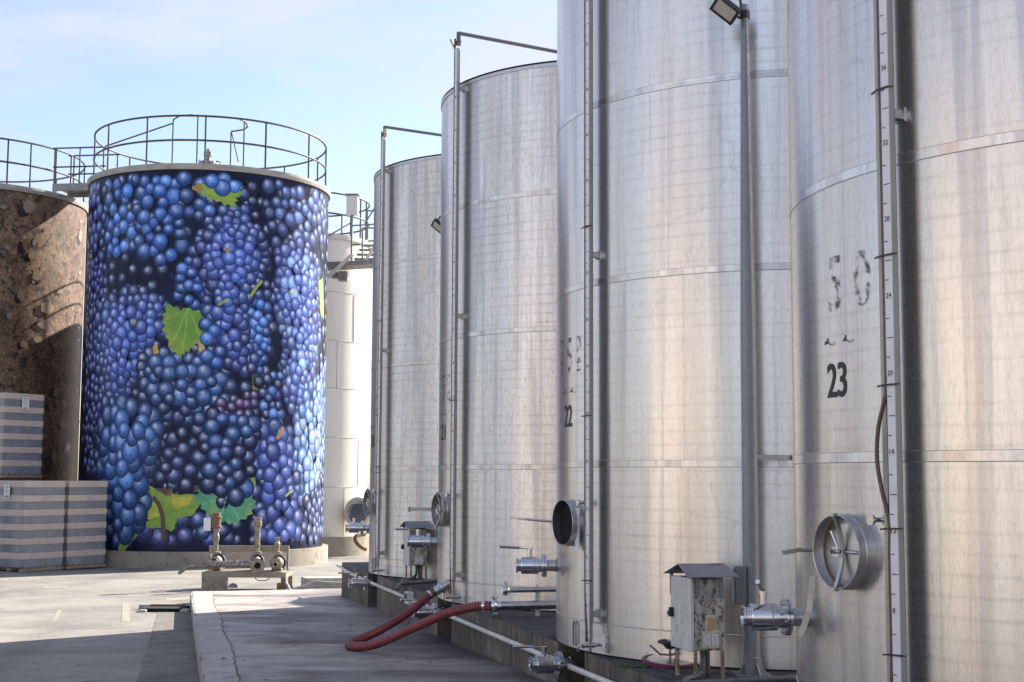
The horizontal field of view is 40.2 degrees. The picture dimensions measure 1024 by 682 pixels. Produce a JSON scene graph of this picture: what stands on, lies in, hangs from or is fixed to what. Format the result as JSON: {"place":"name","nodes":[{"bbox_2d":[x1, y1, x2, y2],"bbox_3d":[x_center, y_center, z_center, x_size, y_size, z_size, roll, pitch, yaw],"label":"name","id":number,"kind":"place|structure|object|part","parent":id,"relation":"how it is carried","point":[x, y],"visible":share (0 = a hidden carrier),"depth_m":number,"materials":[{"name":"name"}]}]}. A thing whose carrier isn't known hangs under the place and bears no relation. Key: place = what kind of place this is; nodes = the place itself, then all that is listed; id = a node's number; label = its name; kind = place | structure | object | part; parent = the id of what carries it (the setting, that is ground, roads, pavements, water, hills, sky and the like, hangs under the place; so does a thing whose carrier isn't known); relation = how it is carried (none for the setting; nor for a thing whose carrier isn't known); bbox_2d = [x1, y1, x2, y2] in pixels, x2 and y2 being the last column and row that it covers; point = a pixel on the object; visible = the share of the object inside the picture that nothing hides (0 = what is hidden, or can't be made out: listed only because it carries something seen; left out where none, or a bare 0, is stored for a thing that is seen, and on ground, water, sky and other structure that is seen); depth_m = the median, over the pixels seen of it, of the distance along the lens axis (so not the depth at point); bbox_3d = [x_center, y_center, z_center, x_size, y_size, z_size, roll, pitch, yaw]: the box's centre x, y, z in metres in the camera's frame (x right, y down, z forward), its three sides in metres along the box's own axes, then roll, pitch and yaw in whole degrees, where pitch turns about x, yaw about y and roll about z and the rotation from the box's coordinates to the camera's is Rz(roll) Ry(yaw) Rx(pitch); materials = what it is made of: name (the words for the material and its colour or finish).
{"place":"outdoors","nodes":[
{"label":"outdoors","id":0,"kind":"place"},
{"bbox_2d":[0,484,369,681],"bbox_3d":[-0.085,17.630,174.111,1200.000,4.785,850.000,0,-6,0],"label":"road","id":1,"kind":"structure","parent":0,"point":[88,635],"depth_m":22.50,"materials":[{"name":"concrete"}]},
{"bbox_2d":[0,480,31,480],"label":"bottle pallet","id":2,"kind":"object","parent":1,"relation":"on","point":[15,480],"visible":0.07,"depth_m":37.72,"materials":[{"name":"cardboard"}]},
{"bbox_2d":[0,392,43,477],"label":"bottle pallet","id":3,"kind":"object","parent":2,"relation":"on","point":[21,426],"visible":1,"depth_m":37.60,"materials":[{"name":"cardboard"}]},
{"bbox_2d":[0,481,66,571],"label":"bottle pallet","id":4,"kind":"object","parent":1,"relation":"on","point":[32,513],"visible":1,"depth_m":35.29,"materials":[{"name":"grey plastic"}]},
{"bbox_2d":[0,137,87,480],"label":"printed tank","id":5,"kind":"object","parent":1,"relation":"on","point":[43,242],"visible":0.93,"depth_m":41.68,"materials":[{"name":"metal"}]},
{"bbox_2d":[52,146,118,197],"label":"roof bridge","id":6,"kind":"structure","parent":5,"relation":"attached to","point":[76,190],"depth_m":42.18,"materials":[{"name":"grey metal"}]},
{"bbox_2d":[61,481,107,568],"bbox_3d":[-11.540,4.815,36.940,1.142,2.278,1.466,-3,-6,31],"label":"bottle pallet","id":7,"kind":"object","parent":1,"relation":"on","point":[84,529],"visible":0.73,"depth_m":36.61,"materials":[{"name":"cardboard"}]},
{"bbox_2d":[43,586,189,621],"bbox_3d":[-7.146,4.742,25.616,2.608,0.123,9.176,2,-6,-19],"label":"road marking","id":8,"kind":"object","parent":1,"relation":"on","point":[125,612],"visible":0.9,"depth_m":23.75,"materials":[{"name":"white paint"}]},
{"bbox_2d":[138,604,190,612],"bbox_3d":[-5.801,4.457,23.334,1.005,0.100,0.750,0,-6,0],"label":"storm drain","id":9,"kind":"object","parent":1,"relation":"on","point":[183,608],"visible":0.88,"depth_m":23.12,"materials":[{"name":"metal"}]},
{"bbox_2d":[137,612,198,681],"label":"gutter","id":10,"kind":"object","parent":1,"relation":"on","point":[170,655],"visible":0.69,"depth_m":17.10,"materials":[{"name":"concrete"}]},
{"bbox_2d":[79,114,330,568],"bbox_3d":[-8.974,-0.023,41.122,7.287,13.419,7.240,0,-6,0],"label":"printed tank","id":11,"kind":"object","parent":1,"relation":"on","point":[204,376],"visible":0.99,"depth_m":38.07,"materials":[{"name":"blue paint"}]},
{"bbox_2d":[228,583,237,587],"bbox_3d":[-5.663,4.958,28.408,0.200,0.090,0.200,0,-6,0],"label":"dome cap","id":12,"kind":"object","parent":1,"relation":"on","point":[232,585],"visible":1,"depth_m":28.34,"materials":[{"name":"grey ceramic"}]},
{"bbox_2d":[178,512,292,589],"bbox_3d":[-5.239,4.338,28.821,2.825,1.593,1.555,-1,-6,16],"label":"pump skid","id":13,"kind":"object","parent":1,"relation":"on","point":[216,575],"visible":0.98,"depth_m":28.77,"materials":[{"name":"metal"}]},
{"bbox_2d":[293,576,341,589],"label":"kerb","id":14,"kind":"structure","parent":1,"relation":"on","point":[307,582],"depth_m":29.31,"materials":[{"name":"concrete"}]},
{"bbox_2d":[323,192,371,556],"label":"white tank","id":15,"kind":"object","parent":1,"relation":"on","point":[346,396],"visible":0.32,"depth_m":45.79,"materials":[{"name":"metal"}]},
{"bbox_2d":[327,208,373,281],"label":"access stair","id":16,"kind":"object","parent":15,"relation":"attached to","point":[366,262],"visible":0.73,"depth_m":43.69,"materials":[{"name":"grey metal"}]},
{"bbox_2d":[190,589,545,681],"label":"concrete slab","id":17,"kind":"structure","parent":1,"relation":"on","point":[326,617],"depth_m":15.78,"materials":[{"name":"grey concrete"}]},
{"bbox_2d":[193,591,239,681],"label":"kerb strip","id":18,"kind":"object","parent":17,"relation":"on","point":[217,667],"visible":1,"depth_m":16.09,"materials":[{"name":"concrete"}]},
{"bbox_2d":[213,593,357,681],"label":"crack lines","id":19,"kind":"object","parent":17,"relation":"on","point":[250,642],"visible":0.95,"depth_m":15.02,"materials":[{"name":"grey concrete"}]},
{"bbox_2d":[345,579,501,650],"bbox_3d":[-1.081,3.060,15.498,1.448,0.728,2.074,2,-6,-18],"label":"suction hose","id":20,"kind":"object","parent":17,"relation":"on","point":[360,642],"visible":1,"depth_m":15.20,"materials":[{"name":"red rubber"}]},
{"bbox_2d":[222,576,767,679],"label":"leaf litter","id":21,"kind":"object","parent":17,"relation":"on","point":[408,659],"visible":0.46,"depth_m":14.55,"materials":[{"name":"brown plant"}]},
{"bbox_2d":[341,562,796,681],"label":"concrete plinth","id":22,"kind":"structure","parent":17,"relation":"on","point":[535,630],"depth_m":14.40,"materials":[{"name":"grey concrete"}]},
{"bbox_2d":[338,125,441,589],"bbox_3d":[-0.103,0.335,22.284,4.263,7.095,4.263,-3,-7,33],"label":"storage tank","id":23,"kind":"object","parent":22,"relation":"on","point":[404,443],"visible":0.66,"depth_m":20.82,"materials":[{"name":"silver metal"}]},
{"bbox_2d":[396,578,436,590],"bbox_3d":[-1.370,3.346,19.264,0.226,0.125,0.876,-4,-7,35],"label":"conduit pipe","id":24,"kind":"object","parent":22,"relation":"on","point":[405,582],"visible":0.98,"depth_m":19.33,"materials":[{"name":"grey metal"}]},
{"bbox_2d":[400,521,433,581],"bbox_3d":[-1.387,2.993,19.900,0.522,0.849,0.702,2,-6,-16],"label":"electrical cabinet","id":25,"kind":"object","parent":22,"relation":"on","point":[416,558],"visible":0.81,"depth_m":19.90,"materials":[{"name":"grey metal"}]},
{"bbox_3d":[-1.524,2.943,20.023,0.068,0.530,0.385,2,-6,-16],"label":"door","id":26,"kind":"part","parent":25,"relation":"part of","materials":[{"name":"grey metal"}]},
{"bbox_2d":[431,216,440,536],"bbox_3d":[-0.833,0.798,20.023,0.719,5.233,0.306,1,-6,-9],"label":"lamp post","id":27,"kind":"object","parent":22,"relation":"on","point":[436,225],"visible":0.18,"depth_m":20.15,"materials":[{"name":"metal"}]},
{"bbox_2d":[336,564,614,681],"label":"pvc pipe","id":28,"kind":"object","parent":22,"relation":"attached to","point":[569,666],"visible":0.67,"depth_m":14.57,"materials":[{"name":"white plastic"}]},
{"bbox_2d":[395,31,556,618],"bbox_3d":[1.206,-0.103,17.724,4.264,7.095,4.264,-3,-7,33],"label":"storage tank","id":29,"kind":"object","parent":22,"relation":"on","point":[497,368],"visible":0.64,"depth_m":16.14,"materials":[{"name":"silver metal"}]},
{"bbox_2d":[501,581,555,615],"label":"steel pipes","id":30,"kind":"object","parent":22,"relation":"on","point":[537,604],"visible":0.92,"depth_m":14.87,"materials":[{"name":"silver metal"}]},
{"bbox_2d":[500,0,796,675],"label":"storage tank","id":31,"kind":"object","parent":22,"relation":"on","point":[648,439],"visible":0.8,"depth_m":11.44,"materials":[{"name":"silver metal"}]},
{"bbox_2d":[642,639,693,668],"bbox_3d":[1.250,2.473,11.072,0.449,0.212,0.448,0,-6,0],"label":"hatch lid","id":32,"kind":"object","parent":22,"relation":"on","point":[657,661],"visible":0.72,"depth_m":10.98,"materials":[{"name":"silver metal"}]},
{"bbox_2d":[664,563,738,681],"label":"electrical cabinet","id":33,"kind":"object","parent":22,"relation":"on","point":[695,612],"visible":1,"depth_m":10.28,"materials":[{"name":"grey metal"}]},
{"bbox_3d":[1.245,2.019,10.399,0.068,0.530,0.385,2,-6,-16],"label":"door","id":34,"kind":"part","parent":33,"relation":"part of","materials":[{"name":"grey metal"}]},
{"bbox_2d":[676,675,796,681],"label":"conduit pipe","id":35,"kind":"object","parent":22,"relation":"on","point":[790,678],"visible":0.49,"depth_m":9.99,"materials":[{"name":"grey metal"}]},
{"bbox_2d":[709,0,793,677],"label":"lamp post","id":36,"kind":"object","parent":22,"relation":"on","point":[745,591],"visible":0.98,"depth_m":10.73,"materials":[{"name":"metal"}]},
{"bbox_2d":[740,0,1023,681],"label":"storage tank","id":37,"kind":"object","parent":22,"relation":"on","point":[906,151],"visible":1,"depth_m":7.19,"materials":[{"name":"silver metal"}]},
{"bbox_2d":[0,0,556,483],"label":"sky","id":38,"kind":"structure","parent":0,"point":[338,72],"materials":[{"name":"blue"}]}
]}

